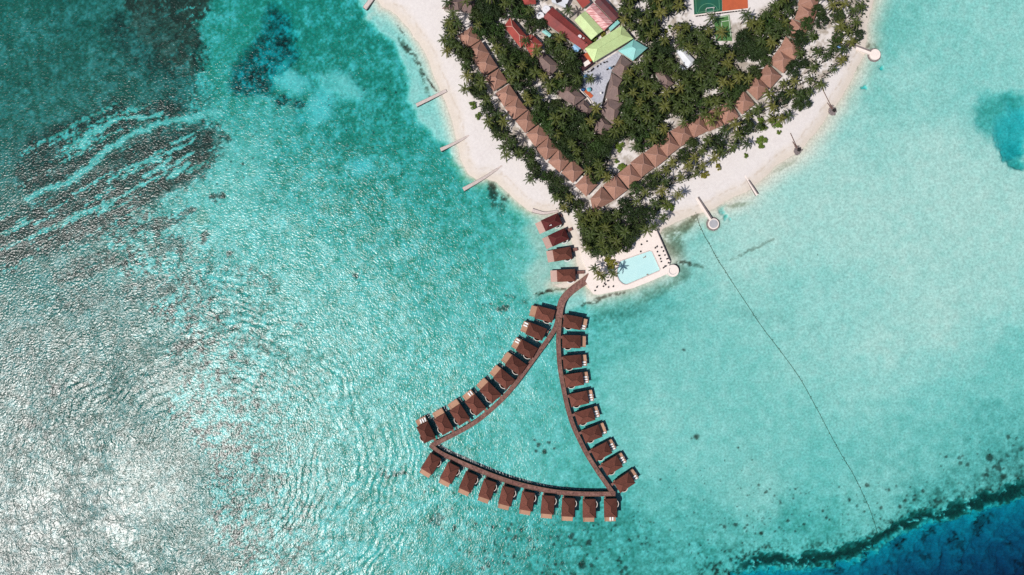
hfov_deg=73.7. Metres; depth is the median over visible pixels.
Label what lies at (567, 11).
coconut palm
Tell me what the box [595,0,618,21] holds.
dark red roofed building
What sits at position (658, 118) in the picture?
coconut palm
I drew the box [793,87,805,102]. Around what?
coconut palm
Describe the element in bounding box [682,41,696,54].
coconut palm
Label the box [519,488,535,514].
overwater villa
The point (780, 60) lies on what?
beach villa
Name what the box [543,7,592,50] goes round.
workshop
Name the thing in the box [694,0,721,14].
football court
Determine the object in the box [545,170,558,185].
broadleaf tree
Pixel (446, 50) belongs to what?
coconut palm
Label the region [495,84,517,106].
beach villa
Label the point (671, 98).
coconut palm
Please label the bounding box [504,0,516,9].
coconut palm
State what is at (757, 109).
coconut palm
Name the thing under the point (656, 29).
coconut palm
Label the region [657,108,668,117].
broadleaf tree
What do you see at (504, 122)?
coconut palm
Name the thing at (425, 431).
overwater villa
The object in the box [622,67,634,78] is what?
coconut palm
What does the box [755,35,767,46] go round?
coconut palm
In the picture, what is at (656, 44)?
broadleaf tree
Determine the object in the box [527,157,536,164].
coconut palm
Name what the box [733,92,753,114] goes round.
beach villa
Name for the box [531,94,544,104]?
coconut palm
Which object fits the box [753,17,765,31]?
coconut palm
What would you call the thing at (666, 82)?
thatched house
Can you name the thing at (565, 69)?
broadleaf tree
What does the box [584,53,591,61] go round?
roof hatch
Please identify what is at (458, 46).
coconut palm
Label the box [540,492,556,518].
overwater villa
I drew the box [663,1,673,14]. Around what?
coconut palm
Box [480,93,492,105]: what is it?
coconut palm
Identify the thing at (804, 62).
broadleaf tree
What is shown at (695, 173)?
coconut palm
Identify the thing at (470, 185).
stone groyne
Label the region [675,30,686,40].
coconut palm
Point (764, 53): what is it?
broadleaf tree
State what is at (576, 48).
blue roofed shed
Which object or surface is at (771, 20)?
broadleaf tree
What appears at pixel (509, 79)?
coconut palm
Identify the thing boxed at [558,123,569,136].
broadleaf tree
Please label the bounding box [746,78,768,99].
beach villa
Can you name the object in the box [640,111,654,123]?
coconut palm
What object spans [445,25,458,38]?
coconut palm
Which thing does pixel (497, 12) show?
broadleaf tree
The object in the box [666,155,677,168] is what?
coconut palm
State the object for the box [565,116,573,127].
broadleaf tree
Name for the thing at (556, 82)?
broadleaf tree
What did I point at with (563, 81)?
coconut palm
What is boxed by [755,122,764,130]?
coconut palm
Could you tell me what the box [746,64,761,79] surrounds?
broadleaf tree
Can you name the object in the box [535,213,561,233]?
shore villa
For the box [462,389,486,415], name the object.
overwater villa
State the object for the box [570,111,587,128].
broadleaf tree
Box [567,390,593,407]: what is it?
overwater villa
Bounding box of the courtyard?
[583,52,620,106]
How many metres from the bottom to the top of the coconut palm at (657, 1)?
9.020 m
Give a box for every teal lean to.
[542,29,550,36]
[609,20,619,31]
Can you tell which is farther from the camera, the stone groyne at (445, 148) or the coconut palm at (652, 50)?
the stone groyne at (445, 148)
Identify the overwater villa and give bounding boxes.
[416,416,435,442]
[420,451,441,477]
[432,408,453,435]
[438,461,459,486]
[447,399,470,425]
[458,468,477,495]
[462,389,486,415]
[476,378,500,402]
[477,476,496,503]
[490,365,514,389]
[498,482,515,509]
[501,352,526,375]
[511,337,537,359]
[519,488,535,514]
[520,321,548,340]
[529,305,555,323]
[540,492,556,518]
[561,335,585,349]
[561,354,586,370]
[561,495,576,521]
[562,314,587,329]
[564,372,588,388]
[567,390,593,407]
[572,406,599,425]
[579,423,606,442]
[583,496,597,521]
[588,439,615,461]
[598,452,626,475]
[604,496,618,521]
[611,468,638,492]
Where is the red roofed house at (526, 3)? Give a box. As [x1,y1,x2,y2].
[522,0,535,6]
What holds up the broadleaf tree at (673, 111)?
on the beach
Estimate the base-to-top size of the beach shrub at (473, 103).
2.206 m
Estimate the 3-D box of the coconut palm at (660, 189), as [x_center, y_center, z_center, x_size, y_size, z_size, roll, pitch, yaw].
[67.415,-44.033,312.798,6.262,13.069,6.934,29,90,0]
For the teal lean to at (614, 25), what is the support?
on the beach
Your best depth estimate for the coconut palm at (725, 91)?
307.81 m
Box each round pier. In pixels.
[696,197,719,230]
[851,44,880,61]
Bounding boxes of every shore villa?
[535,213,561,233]
[542,227,572,248]
[546,246,577,261]
[550,269,584,282]
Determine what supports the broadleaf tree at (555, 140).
on the beach
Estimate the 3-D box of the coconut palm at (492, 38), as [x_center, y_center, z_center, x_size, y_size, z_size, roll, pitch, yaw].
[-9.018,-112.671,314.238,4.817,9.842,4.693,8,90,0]
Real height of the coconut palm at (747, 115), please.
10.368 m
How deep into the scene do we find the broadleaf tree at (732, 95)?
312.64 m
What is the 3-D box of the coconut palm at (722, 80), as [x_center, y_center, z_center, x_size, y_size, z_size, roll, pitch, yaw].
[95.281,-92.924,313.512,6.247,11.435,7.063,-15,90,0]
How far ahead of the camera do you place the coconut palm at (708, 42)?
310.39 m
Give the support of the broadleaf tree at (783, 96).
on the beach
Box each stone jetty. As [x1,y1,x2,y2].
[790,133,802,154]
[822,89,836,115]
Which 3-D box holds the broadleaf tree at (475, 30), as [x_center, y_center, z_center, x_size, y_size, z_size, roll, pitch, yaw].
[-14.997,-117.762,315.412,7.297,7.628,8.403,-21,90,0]
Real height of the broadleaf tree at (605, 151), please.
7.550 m
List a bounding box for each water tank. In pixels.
[537,12,543,18]
[542,5,549,15]
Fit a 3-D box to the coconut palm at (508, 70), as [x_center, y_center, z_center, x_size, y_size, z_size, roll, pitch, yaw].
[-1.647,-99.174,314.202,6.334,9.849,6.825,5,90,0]
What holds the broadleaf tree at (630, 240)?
on the beach
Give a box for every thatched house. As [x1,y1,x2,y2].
[442,0,463,11]
[461,0,474,13]
[534,51,559,76]
[556,86,584,105]
[575,100,592,116]
[593,117,611,135]
[600,98,622,123]
[605,73,621,100]
[612,56,631,78]
[655,70,673,88]
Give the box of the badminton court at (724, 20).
[714,15,731,40]
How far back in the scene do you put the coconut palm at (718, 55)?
308.96 m
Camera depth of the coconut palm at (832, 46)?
310.50 m
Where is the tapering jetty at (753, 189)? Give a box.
[745,175,757,195]
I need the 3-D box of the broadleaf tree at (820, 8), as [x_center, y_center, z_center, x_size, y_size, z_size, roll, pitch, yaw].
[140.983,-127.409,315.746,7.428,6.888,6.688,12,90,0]
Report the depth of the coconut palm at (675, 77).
309.30 m
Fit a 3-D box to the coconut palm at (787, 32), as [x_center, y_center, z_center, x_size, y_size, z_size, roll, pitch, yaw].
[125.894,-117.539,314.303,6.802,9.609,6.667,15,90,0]
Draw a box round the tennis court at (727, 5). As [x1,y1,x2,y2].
[722,0,747,10]
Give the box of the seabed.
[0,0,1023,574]
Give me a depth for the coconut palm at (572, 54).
308.67 m
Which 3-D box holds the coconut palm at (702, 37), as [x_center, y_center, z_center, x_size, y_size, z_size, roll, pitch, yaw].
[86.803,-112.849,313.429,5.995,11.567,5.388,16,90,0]
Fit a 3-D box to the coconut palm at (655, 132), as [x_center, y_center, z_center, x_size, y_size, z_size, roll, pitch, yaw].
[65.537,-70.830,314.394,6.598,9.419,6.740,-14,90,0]
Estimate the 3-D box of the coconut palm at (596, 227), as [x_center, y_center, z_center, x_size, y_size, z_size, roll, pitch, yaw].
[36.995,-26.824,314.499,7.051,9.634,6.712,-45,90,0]
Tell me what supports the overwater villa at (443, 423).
in the water
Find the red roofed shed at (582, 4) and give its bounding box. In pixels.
[575,0,589,9]
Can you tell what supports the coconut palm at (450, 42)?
on the beach
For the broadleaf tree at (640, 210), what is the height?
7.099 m
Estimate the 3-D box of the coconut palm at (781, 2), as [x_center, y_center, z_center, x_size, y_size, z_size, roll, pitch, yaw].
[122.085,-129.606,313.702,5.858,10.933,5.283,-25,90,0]
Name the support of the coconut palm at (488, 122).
on the beach
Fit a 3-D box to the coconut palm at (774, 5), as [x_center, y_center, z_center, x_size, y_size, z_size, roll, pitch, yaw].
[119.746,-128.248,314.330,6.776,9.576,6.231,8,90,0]
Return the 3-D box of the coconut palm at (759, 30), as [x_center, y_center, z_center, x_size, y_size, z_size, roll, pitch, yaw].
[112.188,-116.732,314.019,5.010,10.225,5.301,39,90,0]
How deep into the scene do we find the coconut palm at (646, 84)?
308.47 m
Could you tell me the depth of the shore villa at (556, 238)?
316.06 m
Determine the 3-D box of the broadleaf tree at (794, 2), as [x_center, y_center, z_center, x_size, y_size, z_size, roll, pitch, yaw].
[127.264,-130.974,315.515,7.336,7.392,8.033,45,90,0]
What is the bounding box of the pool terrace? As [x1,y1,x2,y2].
[580,229,678,294]
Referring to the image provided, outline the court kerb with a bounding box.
[693,8,747,15]
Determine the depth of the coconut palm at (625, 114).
310.42 m
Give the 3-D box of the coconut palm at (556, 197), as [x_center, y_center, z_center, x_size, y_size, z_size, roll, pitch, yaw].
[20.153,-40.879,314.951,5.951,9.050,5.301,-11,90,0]
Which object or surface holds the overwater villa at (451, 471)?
in the water
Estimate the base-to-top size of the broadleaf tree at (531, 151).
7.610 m
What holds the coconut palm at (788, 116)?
on the beach
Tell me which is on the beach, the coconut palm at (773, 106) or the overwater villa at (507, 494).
the coconut palm at (773, 106)
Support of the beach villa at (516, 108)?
on the beach
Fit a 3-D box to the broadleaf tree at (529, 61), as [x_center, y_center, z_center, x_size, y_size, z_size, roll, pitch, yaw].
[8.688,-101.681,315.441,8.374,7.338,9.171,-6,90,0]
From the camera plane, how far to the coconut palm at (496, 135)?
310.23 m
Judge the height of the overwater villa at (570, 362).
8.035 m
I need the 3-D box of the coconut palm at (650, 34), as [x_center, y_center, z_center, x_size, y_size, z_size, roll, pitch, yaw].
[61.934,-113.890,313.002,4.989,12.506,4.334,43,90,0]
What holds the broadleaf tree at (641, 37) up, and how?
on the beach
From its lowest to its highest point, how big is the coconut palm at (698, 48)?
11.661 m
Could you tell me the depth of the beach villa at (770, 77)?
314.78 m
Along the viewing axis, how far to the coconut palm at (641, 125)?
309.90 m
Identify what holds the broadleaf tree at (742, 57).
on the beach
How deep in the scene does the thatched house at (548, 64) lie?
314.71 m
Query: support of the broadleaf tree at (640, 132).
on the beach
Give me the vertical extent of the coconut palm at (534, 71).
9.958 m
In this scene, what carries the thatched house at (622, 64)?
on the beach
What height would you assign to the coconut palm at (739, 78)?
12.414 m
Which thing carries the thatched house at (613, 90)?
on the beach
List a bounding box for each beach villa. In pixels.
[458,26,479,47]
[468,41,488,61]
[475,54,496,76]
[485,68,507,90]
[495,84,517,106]
[504,97,527,119]
[515,110,538,132]
[526,124,548,146]
[536,137,558,159]
[548,150,568,171]
[561,161,584,182]
[575,174,597,195]
[590,186,613,211]
[603,175,627,199]
[617,164,640,187]
[630,153,653,177]
[644,144,667,167]
[657,132,679,156]
[670,124,693,146]
[686,115,707,136]
[703,109,722,131]
[718,104,739,124]
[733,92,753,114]
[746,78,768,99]
[760,64,781,87]
[770,49,791,73]
[779,37,800,59]
[785,19,807,39]
[794,5,816,24]
[796,0,818,9]
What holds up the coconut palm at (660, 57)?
on the beach
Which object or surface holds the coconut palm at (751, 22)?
on the beach
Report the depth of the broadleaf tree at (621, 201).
313.97 m
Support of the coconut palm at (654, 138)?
on the beach
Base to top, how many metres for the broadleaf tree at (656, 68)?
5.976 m
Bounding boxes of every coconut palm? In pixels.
[437,33,449,47]
[440,45,452,57]
[441,0,452,9]
[442,17,454,28]
[444,36,456,47]
[445,6,460,21]
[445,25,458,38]
[451,18,463,33]
[453,41,463,52]
[458,82,472,95]
[459,59,472,71]
[459,69,474,83]
[461,0,473,7]
[473,20,482,30]
[473,70,482,79]
[474,76,489,90]
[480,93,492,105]
[481,115,496,129]
[487,34,496,43]
[490,42,501,55]
[490,131,501,140]
[491,108,505,122]
[496,113,510,129]
[497,140,509,155]
[498,47,509,57]
[499,0,509,9]
[499,54,507,66]
[500,131,510,142]
[500,150,513,161]
[501,63,514,76]
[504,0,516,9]
[504,55,518,66]
[505,137,517,147]
[506,75,516,85]
[509,67,523,81]
[512,80,523,90]
[512,146,525,160]
[517,59,527,70]
[519,35,530,50]
[521,90,530,99]
[523,3,535,16]
[523,97,533,109]
[524,173,537,185]
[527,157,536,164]
[529,42,542,58]
[529,64,542,80]
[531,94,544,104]
[532,103,542,113]
[539,72,547,81]
[542,79,557,92]
[543,37,555,47]
[544,126,557,137]
[547,111,562,125]
[550,192,562,203]
[552,31,566,45]
[553,41,566,53]
[553,129,562,139]
[554,70,564,79]
[556,103,570,117]
[557,118,565,128]
[558,76,570,90]
[559,203,567,212]
[560,4,574,17]
[560,46,569,58]
[565,193,575,202]
[566,48,577,60]
[568,138,577,148]
[569,107,577,116]
[571,74,584,83]
[572,146,581,156]
[572,207,585,219]
[573,156,582,164]
[576,218,584,228]
[577,213,591,224]
[577,226,589,235]
[579,120,589,131]
[581,242,593,253]
[582,166,592,175]
[583,73,596,84]
[583,228,596,241]
[584,116,596,127]
[584,128,596,141]
[585,207,593,216]
[586,222,601,232]
[588,263,600,274]
[589,101,602,115]
[589,215,597,223]
[590,207,603,219]
[592,158,606,168]
[593,165,607,179]
[593,268,603,279]
[595,238,606,247]
[596,228,607,239]
[597,271,608,281]
[598,244,610,254]
[599,221,612,234]
[600,170,612,182]
[605,234,614,241]
[606,248,617,257]
[606,267,618,279]
[607,126,621,137]
[610,115,624,129]
[610,234,622,245]
[612,207,621,218]
[613,222,623,232]
[613,244,621,253]
[616,5,626,15]
[616,88,630,102]
[617,123,628,134]
[617,224,631,237]
[618,14,628,26]
[620,71,633,85]
[620,109,630,122]
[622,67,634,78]
[623,4,636,17]
[623,95,636,107]
[623,115,637,127]
[625,19,635,31]
[626,131,636,141]
[628,88,638,96]
[628,139,642,152]
[630,59,643,75]
[631,195,642,206]
[632,104,643,115]
[633,23,645,36]
[634,74,644,85]
[635,96,644,106]
[635,120,647,133]
[636,112,645,122]
[638,16,649,27]
[638,91,648,101]
[638,223,653,237]
[639,51,653,65]
[639,187,649,196]
[640,60,651,70]
[640,69,651,79]
[640,79,652,91]
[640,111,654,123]
[642,8,652,17]
[642,102,650,111]
[643,30,654,44]
[644,119,657,129]
[645,133,658,146]
[646,86,656,99]
[647,46,656,56]
[648,124,662,138]
[648,220,658,231]
[649,198,661,209]
[650,0,662,6]
[650,24,660,35]
[650,80,662,90]
[651,167,662,179]
[652,95,663,106]
[653,5,667,21]
[653,113,663,123]
[655,52,664,61]
[655,183,668,196]
[656,122,668,135]
[657,98,671,113]
[657,211,668,223]
[658,33,670,46]
[659,86,672,100]
[659,196,671,210]
[660,165,671,175]
[660,175,670,186]
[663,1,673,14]
[665,57,674,65]
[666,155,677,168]
[667,93,676,104]
[670,62,682,76]
[671,0,685,14]
[671,188,685,200]
[672,22,681,34]
[672,71,681,82]
[672,98,683,110]
[673,37,687,51]
[673,81,684,94]
[673,172,685,182]
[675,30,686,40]
[678,103,689,116]
[678,116,688,127]
[679,93,691,106]
[680,22,691,33]
[680,77,691,87]
[681,160,694,171]
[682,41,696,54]
[683,83,695,94]
[684,32,693,43]
[685,102,696,114]
[689,152,700,163]
[690,41,704,56]
[690,92,699,102]
[690,168,700,177]
[692,27,704,36]
[692,69,706,81]
[694,146,707,156]
[696,81,709,94]
[696,108,713,121]
[696,160,707,170]
[697,31,709,42]
[701,134,714,147]
[702,38,714,51]
[702,75,714,88]
[702,94,713,107]
[703,25,713,37]
[704,112,717,127]
[705,12,718,25]
[705,52,718,65]
[706,44,717,54]
[706,150,720,164]
[707,60,719,73]
[707,68,717,76]
[708,95,724,109]
[709,75,719,89]
[712,108,723,118]
[713,25,728,39]
[714,50,724,59]
[715,65,727,74]
[715,145,728,157]
[716,75,729,91]
[717,43,730,55]
[717,84,730,98]
[717,124,730,136]
[720,55,735,70]
[721,97,737,111]
[725,78,735,90]
[725,140,739,154]
[726,50,736,59]
[727,67,738,79]
[727,117,741,132]
[729,129,742,141]
[732,70,744,83]
[738,138,751,151]
[739,8,752,24]
[742,15,757,31]
[742,109,752,120]
[743,71,754,86]
[749,103,764,116]
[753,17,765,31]
[753,26,764,36]
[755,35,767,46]
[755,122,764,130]
[758,86,775,101]
[760,9,771,19]
[763,100,778,114]
[763,113,774,124]
[764,25,773,36]
[765,34,779,50]
[767,0,780,12]
[771,9,783,20]
[771,19,785,32]
[771,113,787,126]
[772,31,782,41]
[775,0,786,7]
[777,15,790,27]
[778,79,788,89]
[779,5,794,17]
[780,22,795,37]
[783,109,795,122]
[784,85,796,98]
[786,75,799,87]
[792,48,805,59]
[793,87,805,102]
[799,74,814,84]
[804,30,817,42]
[804,61,819,73]
[805,86,814,98]
[810,46,823,58]
[813,78,827,92]
[821,50,832,62]
[821,65,838,77]
[824,37,840,53]
[825,0,840,13]
[831,54,847,67]
[832,19,847,33]
[835,44,850,58]
[838,0,849,10]
[841,25,853,37]
[841,35,857,50]
[845,4,857,19]
[847,15,861,29]
[852,0,868,15]
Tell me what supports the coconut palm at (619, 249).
on the beach
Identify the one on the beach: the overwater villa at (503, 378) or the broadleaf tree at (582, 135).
the broadleaf tree at (582, 135)
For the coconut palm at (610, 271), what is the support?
on the pool terrace
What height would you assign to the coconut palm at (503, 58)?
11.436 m
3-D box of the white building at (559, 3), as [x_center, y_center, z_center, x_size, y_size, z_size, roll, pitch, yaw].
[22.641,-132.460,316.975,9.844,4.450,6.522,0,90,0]
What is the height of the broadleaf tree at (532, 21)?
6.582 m
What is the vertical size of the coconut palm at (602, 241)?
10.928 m
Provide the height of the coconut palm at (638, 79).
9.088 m
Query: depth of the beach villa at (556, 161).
314.77 m
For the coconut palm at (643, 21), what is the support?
on the beach
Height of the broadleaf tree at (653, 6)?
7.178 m
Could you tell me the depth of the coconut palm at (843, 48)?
307.05 m
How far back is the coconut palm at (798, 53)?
309.95 m
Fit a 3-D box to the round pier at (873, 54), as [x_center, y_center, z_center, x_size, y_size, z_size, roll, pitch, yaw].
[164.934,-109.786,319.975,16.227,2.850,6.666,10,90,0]
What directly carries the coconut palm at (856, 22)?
on the beach
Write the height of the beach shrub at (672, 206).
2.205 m
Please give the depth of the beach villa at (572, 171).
314.79 m
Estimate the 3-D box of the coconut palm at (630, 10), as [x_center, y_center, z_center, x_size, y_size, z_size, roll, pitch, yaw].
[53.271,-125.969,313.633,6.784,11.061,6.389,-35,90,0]
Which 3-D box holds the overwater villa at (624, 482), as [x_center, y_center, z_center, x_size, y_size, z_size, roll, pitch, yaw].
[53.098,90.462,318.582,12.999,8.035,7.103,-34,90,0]
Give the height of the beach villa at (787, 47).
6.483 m
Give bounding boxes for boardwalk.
[429,443,614,495]
[430,317,559,446]
[556,273,588,317]
[556,318,614,494]
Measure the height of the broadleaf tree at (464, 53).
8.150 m
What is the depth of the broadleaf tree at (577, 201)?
314.36 m
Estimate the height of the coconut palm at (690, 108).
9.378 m
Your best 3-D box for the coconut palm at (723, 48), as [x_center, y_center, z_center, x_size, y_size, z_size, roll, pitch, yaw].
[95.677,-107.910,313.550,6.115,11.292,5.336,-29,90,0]
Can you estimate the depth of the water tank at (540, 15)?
314.50 m
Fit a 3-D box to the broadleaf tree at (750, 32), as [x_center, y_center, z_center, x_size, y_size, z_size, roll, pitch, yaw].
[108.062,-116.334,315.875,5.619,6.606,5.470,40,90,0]
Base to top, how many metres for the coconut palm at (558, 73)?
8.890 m
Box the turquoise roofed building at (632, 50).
[618,39,647,61]
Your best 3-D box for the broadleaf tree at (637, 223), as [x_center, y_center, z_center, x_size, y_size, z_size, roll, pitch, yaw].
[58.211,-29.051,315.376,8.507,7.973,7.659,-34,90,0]
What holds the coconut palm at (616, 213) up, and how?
on the beach
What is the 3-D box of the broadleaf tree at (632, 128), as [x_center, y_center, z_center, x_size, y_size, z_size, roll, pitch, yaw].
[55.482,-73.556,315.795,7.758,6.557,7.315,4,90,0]
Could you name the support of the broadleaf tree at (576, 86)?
on the beach
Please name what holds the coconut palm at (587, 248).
on the beach
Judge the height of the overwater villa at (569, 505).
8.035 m
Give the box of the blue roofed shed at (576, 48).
[572,44,580,51]
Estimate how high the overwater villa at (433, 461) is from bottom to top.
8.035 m
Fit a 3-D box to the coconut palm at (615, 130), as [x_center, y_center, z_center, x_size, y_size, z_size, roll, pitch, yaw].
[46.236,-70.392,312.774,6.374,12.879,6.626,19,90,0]
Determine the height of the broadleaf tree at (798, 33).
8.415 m
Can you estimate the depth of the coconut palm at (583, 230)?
309.64 m
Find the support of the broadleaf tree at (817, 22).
on the beach
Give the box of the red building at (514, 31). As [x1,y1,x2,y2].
[505,17,542,56]
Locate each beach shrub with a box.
[468,101,476,109]
[475,112,481,119]
[604,255,612,262]
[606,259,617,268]
[614,141,624,152]
[617,163,626,171]
[665,203,674,211]
[700,171,709,178]
[755,135,767,148]
[757,117,764,125]
[768,117,777,128]
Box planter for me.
[584,89,592,97]
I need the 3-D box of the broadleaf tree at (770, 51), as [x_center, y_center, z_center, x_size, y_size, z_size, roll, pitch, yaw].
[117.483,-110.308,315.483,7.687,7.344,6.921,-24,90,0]
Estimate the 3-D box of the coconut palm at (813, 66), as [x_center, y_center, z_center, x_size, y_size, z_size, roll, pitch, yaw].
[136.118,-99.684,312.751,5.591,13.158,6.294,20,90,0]
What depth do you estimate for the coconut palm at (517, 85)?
308.78 m
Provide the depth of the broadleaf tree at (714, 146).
313.55 m
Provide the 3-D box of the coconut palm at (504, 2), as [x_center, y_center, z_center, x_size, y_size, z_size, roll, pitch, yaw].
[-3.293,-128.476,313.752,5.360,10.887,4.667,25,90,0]
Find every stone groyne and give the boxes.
[363,0,373,10]
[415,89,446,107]
[440,135,468,151]
[462,165,501,191]
[532,208,557,214]
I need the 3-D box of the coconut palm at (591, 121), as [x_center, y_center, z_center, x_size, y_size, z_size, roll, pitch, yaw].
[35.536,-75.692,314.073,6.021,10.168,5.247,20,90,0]
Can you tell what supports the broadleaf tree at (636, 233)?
on the beach
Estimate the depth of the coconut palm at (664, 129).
310.29 m
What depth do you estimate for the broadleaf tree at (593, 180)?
313.69 m
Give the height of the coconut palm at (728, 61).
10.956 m
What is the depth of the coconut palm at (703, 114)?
310.79 m
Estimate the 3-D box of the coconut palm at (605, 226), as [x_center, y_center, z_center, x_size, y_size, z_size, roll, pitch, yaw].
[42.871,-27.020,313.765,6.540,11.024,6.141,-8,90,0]
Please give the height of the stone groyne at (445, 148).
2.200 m
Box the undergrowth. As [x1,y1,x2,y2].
[440,0,869,258]
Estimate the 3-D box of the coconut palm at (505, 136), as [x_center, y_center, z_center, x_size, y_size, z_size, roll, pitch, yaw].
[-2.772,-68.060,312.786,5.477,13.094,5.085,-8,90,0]
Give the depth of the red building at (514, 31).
314.14 m
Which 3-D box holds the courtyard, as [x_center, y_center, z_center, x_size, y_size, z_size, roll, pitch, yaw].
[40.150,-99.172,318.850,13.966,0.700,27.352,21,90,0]
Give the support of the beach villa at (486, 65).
on the beach
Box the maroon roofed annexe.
[577,52,592,71]
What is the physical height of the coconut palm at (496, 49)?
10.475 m
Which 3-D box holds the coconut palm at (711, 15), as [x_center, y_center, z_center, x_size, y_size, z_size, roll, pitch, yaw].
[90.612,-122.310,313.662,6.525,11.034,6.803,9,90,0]
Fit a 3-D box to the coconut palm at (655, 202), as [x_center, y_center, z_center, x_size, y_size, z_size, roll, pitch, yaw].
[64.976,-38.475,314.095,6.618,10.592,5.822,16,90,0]
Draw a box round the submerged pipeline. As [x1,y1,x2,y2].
[695,212,877,532]
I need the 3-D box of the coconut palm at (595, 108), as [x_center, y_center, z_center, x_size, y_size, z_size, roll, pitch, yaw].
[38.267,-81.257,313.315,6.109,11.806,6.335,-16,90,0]
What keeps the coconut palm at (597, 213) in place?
on the beach
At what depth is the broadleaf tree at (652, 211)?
312.95 m
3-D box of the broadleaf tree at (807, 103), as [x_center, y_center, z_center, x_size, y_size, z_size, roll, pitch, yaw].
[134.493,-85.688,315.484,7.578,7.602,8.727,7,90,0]
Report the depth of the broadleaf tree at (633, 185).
313.23 m
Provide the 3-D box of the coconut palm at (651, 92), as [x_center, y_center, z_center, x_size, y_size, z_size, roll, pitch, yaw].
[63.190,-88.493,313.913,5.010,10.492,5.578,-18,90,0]
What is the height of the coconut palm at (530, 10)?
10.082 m
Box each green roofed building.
[574,11,602,40]
[585,26,632,62]
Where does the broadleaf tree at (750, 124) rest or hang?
on the beach
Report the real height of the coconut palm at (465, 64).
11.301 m
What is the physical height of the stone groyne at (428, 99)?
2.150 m
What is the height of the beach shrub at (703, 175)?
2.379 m
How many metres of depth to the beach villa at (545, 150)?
314.79 m
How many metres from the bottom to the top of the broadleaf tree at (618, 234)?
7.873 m
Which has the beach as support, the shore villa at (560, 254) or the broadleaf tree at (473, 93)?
the broadleaf tree at (473, 93)
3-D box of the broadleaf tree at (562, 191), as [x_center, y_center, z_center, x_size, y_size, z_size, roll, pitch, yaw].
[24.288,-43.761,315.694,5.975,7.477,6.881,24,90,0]
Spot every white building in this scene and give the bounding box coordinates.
[551,0,568,9]
[676,48,693,69]
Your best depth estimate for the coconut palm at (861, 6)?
309.31 m
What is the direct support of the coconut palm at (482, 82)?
on the beach
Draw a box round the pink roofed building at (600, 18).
[586,3,612,30]
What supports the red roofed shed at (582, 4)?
on the beach
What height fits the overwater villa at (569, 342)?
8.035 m
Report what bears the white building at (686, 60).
on the beach
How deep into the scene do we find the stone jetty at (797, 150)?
319.12 m
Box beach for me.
[378,0,873,289]
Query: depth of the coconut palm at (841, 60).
309.57 m
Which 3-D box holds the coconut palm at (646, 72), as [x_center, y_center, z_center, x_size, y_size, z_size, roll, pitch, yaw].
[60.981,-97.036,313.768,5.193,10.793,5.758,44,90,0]
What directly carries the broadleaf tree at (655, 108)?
on the beach
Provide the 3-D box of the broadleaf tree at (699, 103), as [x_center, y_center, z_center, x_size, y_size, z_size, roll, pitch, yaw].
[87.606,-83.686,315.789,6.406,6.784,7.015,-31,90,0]
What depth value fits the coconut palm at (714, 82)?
309.27 m
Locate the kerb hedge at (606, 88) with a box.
[601,55,622,105]
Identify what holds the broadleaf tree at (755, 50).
on the beach
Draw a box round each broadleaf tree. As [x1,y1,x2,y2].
[453,46,469,61]
[463,47,475,62]
[467,80,480,96]
[468,9,482,21]
[471,5,483,16]
[471,23,486,39]
[471,82,486,99]
[475,0,490,9]
[478,19,494,36]
[479,3,492,16]
[479,100,494,114]
[480,12,492,23]
[489,7,500,20]
[489,121,500,132]
[490,22,505,36]
[492,0,502,9]
[497,34,508,44]
[499,7,508,18]
[504,41,517,54]
[507,8,518,18]
[509,48,522,62]
[513,4,528,21]
[513,71,532,89]
[514,0,522,9]
[516,50,530,63]
[520,65,533,80]
[521,13,534,23]
[522,146,535,158]
[523,57,539,74]
[523,86,540,99]
[524,18,539,34]
[525,161,541,178]
[529,108,548,124]
[534,17,546,30]
[537,170,547,180]
[538,115,555,132]
[539,101,553,117]
[543,37,561,55]
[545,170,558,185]
[547,105,559,114]
[547,181,558,193]
[549,78,563,95]
[551,137,564,148]
[552,51,564,61]
[552,98,562,106]
[554,175,564,187]
[556,56,574,72]
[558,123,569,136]
[558,130,572,147]
[558,138,572,154]
[558,185,570,198]
[560,145,579,162]
[562,120,580,136]
[563,66,578,81]
[565,77,582,91]
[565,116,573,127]
[566,58,582,72]
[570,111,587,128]
[571,133,580,143]
[571,199,584,212]
[576,128,589,140]
[579,138,589,148]
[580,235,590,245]
[582,145,596,159]
[583,156,595,168]
[585,235,602,249]
[586,168,601,184]
[589,138,604,155]
[589,246,603,259]
[590,111,601,121]
[594,143,611,161]
[594,217,606,229]
[599,128,618,144]
[600,210,612,223]
[606,216,620,233]
[606,224,624,242]
[616,131,625,141]
[616,197,631,212]
[616,238,631,252]
[618,82,629,93]
[618,204,635,224]
[622,233,636,246]
[623,103,638,119]
[625,120,639,134]
[627,225,640,242]
[629,181,642,194]
[629,214,646,231]
[630,78,638,88]
[631,7,642,19]
[632,204,648,220]
[633,80,650,97]
[634,127,647,139]
[636,131,655,150]
[637,29,650,42]
[641,173,659,190]
[643,207,657,221]
[644,18,655,32]
[649,2,661,13]
[649,37,662,50]
[649,104,660,113]
[650,61,661,72]
[656,42,676,58]
[656,133,668,146]
[657,57,673,75]
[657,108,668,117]
[667,104,678,114]
[673,89,685,101]
[675,148,689,162]
[679,68,692,80]
[681,106,698,123]
[684,137,699,151]
[685,70,699,84]
[690,80,701,91]
[692,57,703,71]
[696,97,709,111]
[699,49,709,57]
[699,59,713,74]
[708,133,726,149]
[724,84,740,101]
[731,42,743,53]
[733,80,744,95]
[734,49,748,62]
[735,29,750,46]
[737,74,752,91]
[739,42,753,53]
[740,119,754,134]
[742,28,753,38]
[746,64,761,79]
[748,51,759,61]
[749,35,758,43]
[749,41,765,57]
[757,49,767,58]
[758,55,772,67]
[759,40,773,54]
[761,13,776,30]
[773,91,790,108]
[782,0,797,9]
[785,59,803,77]
[789,29,808,48]
[790,98,803,111]
[796,92,812,109]
[798,58,809,68]
[800,16,813,30]
[810,4,825,17]
[814,14,829,28]
[829,7,845,22]
[831,30,843,42]
[854,29,865,39]

